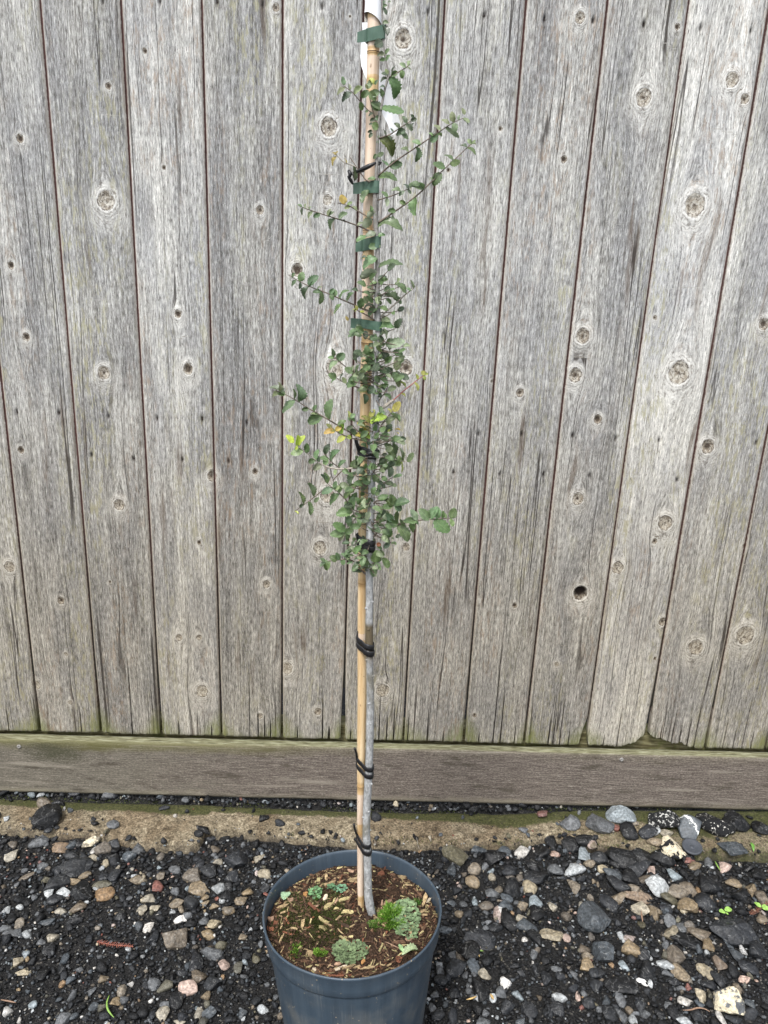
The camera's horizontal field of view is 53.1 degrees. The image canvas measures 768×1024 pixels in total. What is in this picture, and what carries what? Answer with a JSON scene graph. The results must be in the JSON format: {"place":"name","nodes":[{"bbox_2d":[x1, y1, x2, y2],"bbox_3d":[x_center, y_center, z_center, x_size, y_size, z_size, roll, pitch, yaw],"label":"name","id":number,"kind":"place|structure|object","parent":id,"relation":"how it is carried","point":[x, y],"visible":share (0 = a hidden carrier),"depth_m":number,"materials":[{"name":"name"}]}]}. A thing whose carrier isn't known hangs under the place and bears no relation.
{"place":"outdoors","nodes":[
{"label":"outdoors","id":0,"kind":"place"},
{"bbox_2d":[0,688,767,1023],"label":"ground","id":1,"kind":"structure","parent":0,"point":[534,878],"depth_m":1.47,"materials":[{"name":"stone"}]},
{"bbox_2d":[28,834,48,848],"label":"rock","id":2,"kind":"object","parent":1,"relation":"on","point":[41,840],"visible":1,"depth_m":1.65,"materials":[{"name":"stone"}]},
{"bbox_2d":[51,842,68,852],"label":"rock","id":3,"kind":"object","parent":1,"relation":"on","point":[58,847],"visible":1,"depth_m":1.64,"materials":[{"name":"stone"}]},
{"bbox_2d":[55,1012,71,1023],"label":"rock","id":4,"kind":"object","parent":1,"relation":"on","point":[63,1017],"visible":1,"depth_m":1.27,"materials":[{"name":"stone"}]},
{"bbox_2d":[60,857,93,877],"bbox_3d":[-0.634,0.734,1.591,0.066,0.029,0.049,-8,19,-34],"label":"rock","id":5,"kind":"object","parent":1,"relation":"on","point":[74,867],"visible":1,"depth_m":1.58,"materials":[{"name":"stone"}]},
{"bbox_2d":[69,880,93,900],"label":"rock","id":6,"kind":"object","parent":1,"relation":"on","point":[81,890],"visible":1,"depth_m":1.52,"materials":[{"name":"stone"}]},
{"bbox_2d":[81,836,100,847],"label":"rock","id":7,"kind":"object","parent":1,"relation":"on","point":[91,841],"visible":1,"depth_m":1.65,"materials":[{"name":"beige stone"}]},
{"bbox_2d":[93,841,110,855],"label":"rock","id":8,"kind":"object","parent":1,"relation":"on","point":[104,847],"visible":1,"depth_m":1.64,"materials":[{"name":"stone"}]},
{"bbox_2d":[92,880,111,888],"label":"rock","id":9,"kind":"object","parent":1,"relation":"on","point":[102,883],"visible":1,"depth_m":1.55,"materials":[{"name":"stone"}]},
{"bbox_2d":[95,887,114,900],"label":"rock","id":10,"kind":"object","parent":1,"relation":"on","point":[105,894],"visible":1,"depth_m":1.52,"materials":[{"name":"stone"}]},
{"bbox_2d":[106,995,113,1017],"bbox_3d":[-0.462,0.831,1.292,0.009,0.004,0.044,-7,20,-27],"label":"grass blade","id":11,"kind":"object","parent":1,"relation":"on","point":[108,1010],"depth_m":1.29,"materials":[{"name":"green plant"}]},
{"bbox_2d":[97,940,132,947],"bbox_3d":[-0.494,0.793,1.411,0.071,0.005,0.014,5,18,7],"label":"conifer sprig","id":12,"kind":"object","parent":1,"relation":"on","point":[110,944],"visible":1,"depth_m":1.41,"materials":[{"name":"red plant"}]},
{"bbox_2d":[162,927,186,949],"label":"rock","id":13,"kind":"object","parent":1,"relation":"on","point":[174,939],"visible":1,"depth_m":1.42,"materials":[{"name":"stone"}]},
{"bbox_2d":[174,915,186,924],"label":"rock","id":14,"kind":"object","parent":1,"relation":"on","point":[179,919],"visible":1,"depth_m":1.47,"materials":[{"name":"stone"}]},
{"bbox_2d":[178,980,197,996],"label":"rock","id":15,"kind":"object","parent":1,"relation":"on","point":[188,987],"visible":1,"depth_m":1.33,"materials":[{"name":"stone"}]},
{"bbox_2d":[182,867,200,882],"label":"rock","id":16,"kind":"object","parent":1,"relation":"on","point":[191,875],"visible":0.95,"depth_m":1.57,"materials":[{"name":"stone"}]},
{"bbox_2d":[188,880,209,897],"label":"rock","id":17,"kind":"object","parent":1,"relation":"on","point":[198,888],"visible":1,"depth_m":1.54,"materials":[{"name":"stone"}]},
{"bbox_2d":[203,947,222,961],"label":"rock","id":18,"kind":"object","parent":1,"relation":"on","point":[214,954],"visible":1,"depth_m":1.40,"materials":[{"name":"stone"}]},
{"bbox_2d":[210,883,224,893],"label":"rock","id":19,"kind":"object","parent":1,"relation":"on","point":[219,888],"visible":1,"depth_m":1.54,"materials":[{"name":"stone"}]},
{"bbox_2d":[218,959,229,970],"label":"rock","id":20,"kind":"object","parent":1,"relation":"on","point":[224,964],"visible":1,"depth_m":1.38,"materials":[{"name":"stone"}]},
{"bbox_2d":[223,849,247,868],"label":"rock","id":21,"kind":"object","parent":1,"relation":"on","point":[237,858],"visible":1,"depth_m":1.61,"materials":[{"name":"stone"}]},
{"bbox_2d":[262,849,441,1023],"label":"plant pot","id":22,"kind":"object","parent":1,"relation":"on","point":[397,995],"visible":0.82,"depth_m":1.12,"materials":[{"name":"plastic"}]},
{"bbox_2d":[267,865,437,977],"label":"potting soil","id":23,"kind":"structure","parent":22,"relation":"in","point":[384,954],"depth_m":1.19,"materials":[{"name":"brown soil"}]},
{"bbox_2d":[281,892,290,899],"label":"fallen leaf","id":24,"kind":"object","parent":23,"relation":"on","point":[284,895],"visible":1,"depth_m":1.26,"materials":[{"name":"green plant"}]},
{"bbox_2d":[288,942,301,957],"bbox_3d":[-0.133,0.654,1.146,0.022,0.009,0.030,0,13,0],"label":"moss tuft","id":25,"kind":"object","parent":23,"relation":"on","point":[294,950],"visible":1,"depth_m":1.15,"materials":[{"name":"green plant"}]},
{"bbox_2d":[270,882,351,950],"bbox_3d":[-0.113,0.638,1.213,0.130,0.017,0.153,0,13,0],"label":"moss tuft","id":26,"kind":"object","parent":23,"relation":"on","point":[329,913],"visible":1,"depth_m":1.21,"materials":[{"name":"green plant"}]},
{"bbox_2d":[308,886,322,898],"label":"liverwort","id":27,"kind":"object","parent":23,"relation":"on","point":[319,890],"visible":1,"depth_m":1.26,"materials":[{"name":"green plant"}]},
{"bbox_2d":[312,948,327,956],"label":"moss tuft","id":28,"kind":"object","parent":23,"relation":"on","point":[316,952],"visible":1,"depth_m":1.14,"materials":[{"name":"green plant"}]},
{"bbox_2d":[327,883,336,890],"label":"liverwort","id":29,"kind":"object","parent":23,"relation":"on","point":[332,885],"visible":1,"depth_m":1.27,"materials":[{"name":"green plant"}]},
{"bbox_2d":[335,884,347,892],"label":"liverwort","id":30,"kind":"object","parent":23,"relation":"on","point":[340,889],"visible":1,"depth_m":1.27,"materials":[{"name":"green plant"}]},
{"bbox_2d":[331,939,368,964],"bbox_3d":[-0.050,0.651,1.139,0.057,0.008,0.045,0,13,0],"label":"liverwort","id":31,"kind":"object","parent":23,"relation":"on","point":[352,947],"visible":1,"depth_m":1.14,"materials":[{"name":"green plant"}]},
{"bbox_2d":[357,12,379,907],"bbox_3d":[-0.025,0.027,1.041,0.040,1.302,0.016,-1,18,-10],"label":"bamboo cane","id":32,"kind":"object","parent":23,"relation":"on","point":[373,58],"visible":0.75,"depth_m":1.03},
{"bbox_2d":[355,236,380,251],"bbox_3d":[-0.015,-0.322,0.923,0.034,0.020,0.020,14,21,32],"label":"plant tape","id":33,"kind":"object","parent":32,"relation":"attached to","point":[362,245],"visible":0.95,"depth_m":0.92,"materials":[{"name":"green plastic"}]},
{"bbox_2d":[357,25,385,43],"bbox_3d":[-0.010,-0.531,0.858,0.035,0.015,0.020,12,20,26],"label":"plant tape","id":34,"kind":"object","parent":32,"relation":"attached to","point":[366,35],"visible":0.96,"depth_m":0.85,"materials":[{"name":"green plastic"}]},
{"bbox_2d":[360,0,399,134],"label":"paper label","id":35,"kind":"object","parent":32,"relation":"attached to","point":[373,7],"visible":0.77,"depth_m":0.90,"materials":[{"name":"white paper"}]},
{"bbox_2d":[269,0,476,915],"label":"small-leaved ornamental tree","id":36,"kind":"object","parent":23,"relation":"on","point":[368,561],"visible":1,"depth_m":0.96,"materials":[{"name":"green plant"}]},
{"bbox_2d":[353,823,371,856],"bbox_3d":[-0.031,0.500,1.186,0.035,0.050,0.025,14,21,31],"label":"tree tie","id":37,"kind":"object","parent":36,"relation":"attached to","point":[361,845],"visible":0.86,"depth_m":1.18,"materials":[{"name":"black rubber"}]},
{"bbox_2d":[354,747,373,779],"bbox_3d":[-0.028,0.369,1.145,0.036,0.046,0.025,13,20,29],"label":"tree tie","id":38,"kind":"object","parent":36,"relation":"attached to","point":[365,768],"visible":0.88,"depth_m":1.14,"materials":[{"name":"black rubber"}]},
{"bbox_2d":[347,161,381,184],"bbox_3d":[-0.023,-0.396,0.900,0.040,0.027,0.033,2,18,0],"label":"tree tie","id":39,"kind":"object","parent":36,"relation":"attached to","point":[364,168],"visible":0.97,"depth_m":0.89,"materials":[{"name":"black rubber"}]},
{"bbox_2d":[356,631,374,656],"bbox_3d":[-0.026,0.184,1.085,0.018,0.032,0.035,-11,22,-36],"label":"tree tie","id":40,"kind":"object","parent":36,"relation":"attached to","point":[363,647],"visible":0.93,"depth_m":1.08,"materials":[{"name":"black rubber"}]},
{"bbox_2d":[354,438,377,459],"bbox_3d":[-0.021,-0.084,0.998,0.034,0.026,0.027,12,20,27],"label":"tree tie","id":41,"kind":"object","parent":36,"relation":"attached to","point":[359,448],"visible":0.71,"depth_m":0.99,"materials":[{"name":"black rubber"}]},
{"bbox_2d":[356,533,375,552],"bbox_3d":[-0.024,0.040,1.038,0.020,0.021,0.034,-13,23,-40],"label":"tree tie","id":42,"kind":"object","parent":36,"relation":"attached to","point":[372,546],"visible":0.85,"depth_m":1.03,"materials":[{"name":"black rubber"}]},
{"bbox_2d":[353,180,379,193],"bbox_3d":[-0.016,-0.381,0.905,0.034,0.014,0.022,14,21,31],"label":"plant tape","id":43,"kind":"object","parent":36,"relation":"attached to","point":[372,186],"visible":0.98,"depth_m":0.90,"materials":[{"name":"green plastic"}]},
{"bbox_2d":[351,318,381,330],"bbox_3d":[-0.018,-0.233,0.952,0.042,0.013,0.021,12,20,27],"label":"plant tape","id":44,"kind":"object","parent":36,"relation":"attached to","point":[370,324],"visible":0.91,"depth_m":0.94,"materials":[{"name":"green plastic"}]},
{"bbox_2d":[367,918,382,931],"bbox_3d":[-0.014,0.637,1.191,0.027,0.011,0.026,-9,21,-31],"label":"moss tuft","id":45,"kind":"object","parent":23,"relation":"on","point":[374,923],"visible":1,"depth_m":1.19,"materials":[{"name":"green plant"}]},
{"bbox_2d":[377,900,405,930],"bbox_3d":[0.012,0.633,1.206,0.050,0.024,0.071,0,13,0],"label":"moss tuft","id":46,"kind":"object","parent":23,"relation":"on","point":[386,911],"visible":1,"depth_m":1.21,"materials":[{"name":"green plant"}]},
{"bbox_2d":[391,897,420,939],"bbox_3d":[0.034,0.635,1.203,0.051,0.011,0.090,0,13,0],"label":"liverwort","id":47,"kind":"object","parent":23,"relation":"on","point":[409,909],"visible":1,"depth_m":1.20,"materials":[{"name":"green plant"}]},
{"bbox_2d":[402,943,418,954],"bbox_3d":[0.040,0.651,1.142,0.033,0.018,0.014,3,15,-35],"label":"fallen leaf","id":48,"kind":"object","parent":23,"relation":"on","point":[410,947],"visible":1,"depth_m":1.14,"materials":[{"name":"green plant"}]},
{"bbox_2d":[414,898,422,905],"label":"moss tuft","id":49,"kind":"object","parent":23,"relation":"on","point":[418,902],"visible":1,"depth_m":1.24,"materials":[{"name":"green plant"}]},
{"bbox_2d":[0,0,767,809],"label":"wooden fence","id":50,"kind":"object","parent":1,"relation":"on","point":[578,246],"visible":0.94,"depth_m":1.53,"materials":[{"name":"grey wood"}]},
{"bbox_2d":[0,799,767,862],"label":"concrete strip","id":51,"kind":"object","parent":1,"relation":"on","point":[146,826],"visible":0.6,"depth_m":1.71,"materials":[{"name":"beige concrete"}]},
{"bbox_2d":[37,797,51,807],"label":"rock","id":52,"kind":"object","parent":51,"relation":"on","point":[42,801],"visible":0.77,"depth_m":1.75,"materials":[{"name":"stone"}]},
{"bbox_2d":[31,804,62,829],"bbox_3d":[-0.744,0.673,1.697,0.064,0.040,0.055,-3,19,-18],"label":"rock","id":53,"kind":"object","parent":51,"relation":"on","point":[46,816],"visible":0.98,"depth_m":1.68,"materials":[{"name":"stone"}]},
{"bbox_2d":[0,795,767,855],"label":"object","id":54,"kind":"object","parent":51,"relation":"on","point":[421,814],"visible":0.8,"depth_m":1.76,"materials":[{"name":"grey stone"}]},
{"bbox_2d":[559,814,580,830],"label":"rock","id":55,"kind":"object","parent":51,"relation":"on","point":[570,822],"visible":1,"depth_m":1.73,"materials":[{"name":"stone"}]},
{"bbox_2d":[585,813,614,833],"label":"rock","id":56,"kind":"object","parent":51,"relation":"on","point":[597,824],"visible":1,"depth_m":1.72,"materials":[{"name":"stone"}]},
{"bbox_2d":[605,805,636,823],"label":"rock","id":57,"kind":"object","parent":51,"relation":"on","point":[618,814],"visible":0.94,"depth_m":1.75,"materials":[{"name":"stone"}]},
{"bbox_2d":[632,848,656,865],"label":"rock","id":58,"kind":"object","parent":51,"relation":"on","point":[640,854],"visible":0.54,"depth_m":1.66,"materials":[{"name":"stone"}]},
{"bbox_2d":[648,810,679,827],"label":"rock","id":59,"kind":"object","parent":51,"relation":"on","point":[666,819],"visible":0.91,"depth_m":1.73,"materials":[{"name":"stone"}]},
{"bbox_2d":[659,835,686,858],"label":"rock","id":60,"kind":"object","parent":51,"relation":"on","point":[669,846],"visible":1,"depth_m":1.66,"materials":[{"name":"white stone"}]},
{"bbox_2d":[677,814,701,839],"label":"rock","id":61,"kind":"object","parent":51,"relation":"on","point":[689,826],"visible":0.95,"depth_m":1.71,"materials":[{"name":"grey stone"}]},
{"bbox_2d":[682,838,702,854],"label":"rock","id":62,"kind":"object","parent":51,"relation":"on","point":[691,846],"visible":1,"depth_m":1.67,"materials":[{"name":"grey stone"}]},
{"bbox_2d":[695,812,735,836],"bbox_3d":[0.748,0.703,1.738,0.085,0.041,0.066,22,22,14],"label":"rock","id":63,"kind":"object","parent":51,"relation":"on","point":[714,826],"visible":0.98,"depth_m":1.72,"materials":[{"name":"black stone"}]},
{"bbox_2d":[716,841,747,855],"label":"rock","id":64,"kind":"object","parent":51,"relation":"on","point":[734,848],"visible":1,"depth_m":1.67,"materials":[{"name":"stone"}]},
{"bbox_2d":[722,809,750,831],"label":"rock","id":65,"kind":"object","parent":51,"relation":"on","point":[738,822],"visible":0.81,"depth_m":1.74,"materials":[{"name":"stone"}]},
{"bbox_2d":[751,820,767,834],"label":"rock","id":66,"kind":"object","parent":51,"relation":"on","point":[759,827],"visible":1,"depth_m":1.72,"materials":[{"name":"stone"}]},
{"bbox_2d":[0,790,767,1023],"bbox_3d":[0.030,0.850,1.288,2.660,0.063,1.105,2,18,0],"label":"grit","id":67,"kind":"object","parent":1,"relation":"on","point":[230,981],"visible":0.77,"depth_m":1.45,"materials":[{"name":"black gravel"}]},
{"bbox_2d":[719,907,731,913],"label":"seedling","id":68,"kind":"object","parent":67,"relation":"on","point":[728,909],"visible":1,"depth_m":1.52,"materials":[{"name":"green plant"}]},
{"bbox_2d":[441,845,468,866],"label":"rock","id":69,"kind":"object","parent":1,"relation":"on","point":[455,855],"visible":1,"depth_m":1.65,"materials":[{"name":"stone"}]},
{"bbox_2d":[463,927,495,949],"bbox_3d":[0.181,0.807,1.454,0.063,0.019,0.044,14,24,3],"label":"rock","id":70,"kind":"object","parent":1,"relation":"on","point":[483,938],"visible":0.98,"depth_m":1.45,"materials":[{"name":"stone"}]},
{"bbox_2d":[478,968,490,979],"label":"rock","id":71,"kind":"object","parent":1,"relation":"on","point":[483,974],"visible":1,"depth_m":1.37,"materials":[{"name":"stone"}]},
{"bbox_2d":[500,976,511,988],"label":"rock","id":72,"kind":"object","parent":1,"relation":"on","point":[505,982],"visible":1,"depth_m":1.36,"materials":[{"name":"stone"}]},
{"bbox_2d":[539,928,562,941],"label":"rock","id":73,"kind":"object","parent":1,"relation":"on","point":[550,934],"visible":1,"depth_m":1.46,"materials":[{"name":"stone"}]},
{"bbox_2d":[577,900,610,933],"bbox_3d":[0.405,0.791,1.496,0.060,0.046,0.063,0,17,-31],"label":"rock","id":74,"kind":"object","parent":1,"relation":"on","point":[592,917],"visible":1,"depth_m":1.48,"materials":[{"name":"stone"}]},
{"bbox_2d":[592,941,613,961],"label":"rock","id":75,"kind":"object","parent":1,"relation":"on","point":[603,951],"visible":1,"depth_m":1.42,"materials":[{"name":"stone"}]},
{"bbox_2d":[604,975,637,993],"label":"rock","id":76,"kind":"object","parent":1,"relation":"on","point":[628,984],"visible":1,"depth_m":1.35,"materials":[{"name":"stone"}]},
{"bbox_2d":[605,846,637,869],"bbox_3d":[0.512,0.748,1.652,0.065,0.038,0.059,0,18,-8],"label":"rock","id":77,"kind":"object","parent":1,"relation":"on","point":[621,858],"visible":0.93,"depth_m":1.64,"materials":[{"name":"stone"}]},
{"bbox_2d":[624,891,652,904],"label":"rock","id":78,"kind":"object","parent":1,"relation":"on","point":[636,896],"visible":0.98,"depth_m":1.55,"materials":[{"name":"stone"}]},
{"bbox_2d":[645,875,669,897],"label":"rock","id":79,"kind":"object","parent":1,"relation":"on","point":[657,885],"visible":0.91,"depth_m":1.57,"materials":[{"name":"stone"}]},
{"bbox_2d":[666,944,685,963],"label":"rock","id":80,"kind":"object","parent":1,"relation":"on","point":[675,954],"visible":0.98,"depth_m":1.42,"materials":[{"name":"stone"}]},
{"bbox_2d":[668,884,688,898],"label":"rock","id":81,"kind":"object","parent":1,"relation":"on","point":[678,891],"visible":0.99,"depth_m":1.56,"materials":[{"name":"stone"}]},
{"bbox_2d":[670,963,689,981],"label":"rock","id":82,"kind":"object","parent":1,"relation":"on","point":[679,972],"visible":1,"depth_m":1.39,"materials":[{"name":"stone"}]},
{"bbox_2d":[670,932,702,950],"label":"rock","id":83,"kind":"object","parent":1,"relation":"on","point":[685,940],"visible":1,"depth_m":1.46,"materials":[{"name":"stone"}]},
{"bbox_2d":[677,897,698,912],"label":"rock","id":84,"kind":"object","parent":1,"relation":"on","point":[688,904],"visible":1,"depth_m":1.53,"materials":[{"name":"stone"}]},
{"bbox_2d":[683,1007,709,1011],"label":"twig","id":85,"kind":"object","parent":1,"relation":"on","point":[695,1008],"visible":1,"depth_m":1.32,"materials":[{"name":"brown wood"}]},
{"bbox_2d":[696,963,713,979],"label":"rock","id":86,"kind":"object","parent":1,"relation":"on","point":[704,970],"visible":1,"depth_m":1.40,"materials":[{"name":"stone"}]},
{"bbox_2d":[713,986,744,1015],"bbox_3d":[0.599,0.851,1.334,0.054,0.036,0.053,22,33,35],"label":"rock","id":87,"kind":"object","parent":1,"relation":"on","point":[728,999],"visible":1,"depth_m":1.32,"materials":[{"name":"beige stone"}]},
{"bbox_2d":[709,918,760,947],"bbox_3d":[0.668,0.807,1.472,0.091,0.039,0.056,2,18,-1],"label":"rock","id":88,"kind":"object","parent":1,"relation":"on","point":[736,932],"visible":0.93,"depth_m":1.46,"materials":[{"name":"stone"}]},
{"bbox_2d":[749,901,767,914],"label":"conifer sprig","id":89,"kind":"object","parent":1,"relation":"on","point":[757,910],"visible":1,"depth_m":1.52,"materials":[{"name":"plant"}]},
{"bbox_2d":[754,902,767,910],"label":"seedling","id":90,"kind":"object","parent":1,"relation":"on","point":[764,907],"visible":1,"depth_m":1.53,"materials":[{"name":"green plant"}]}
]}

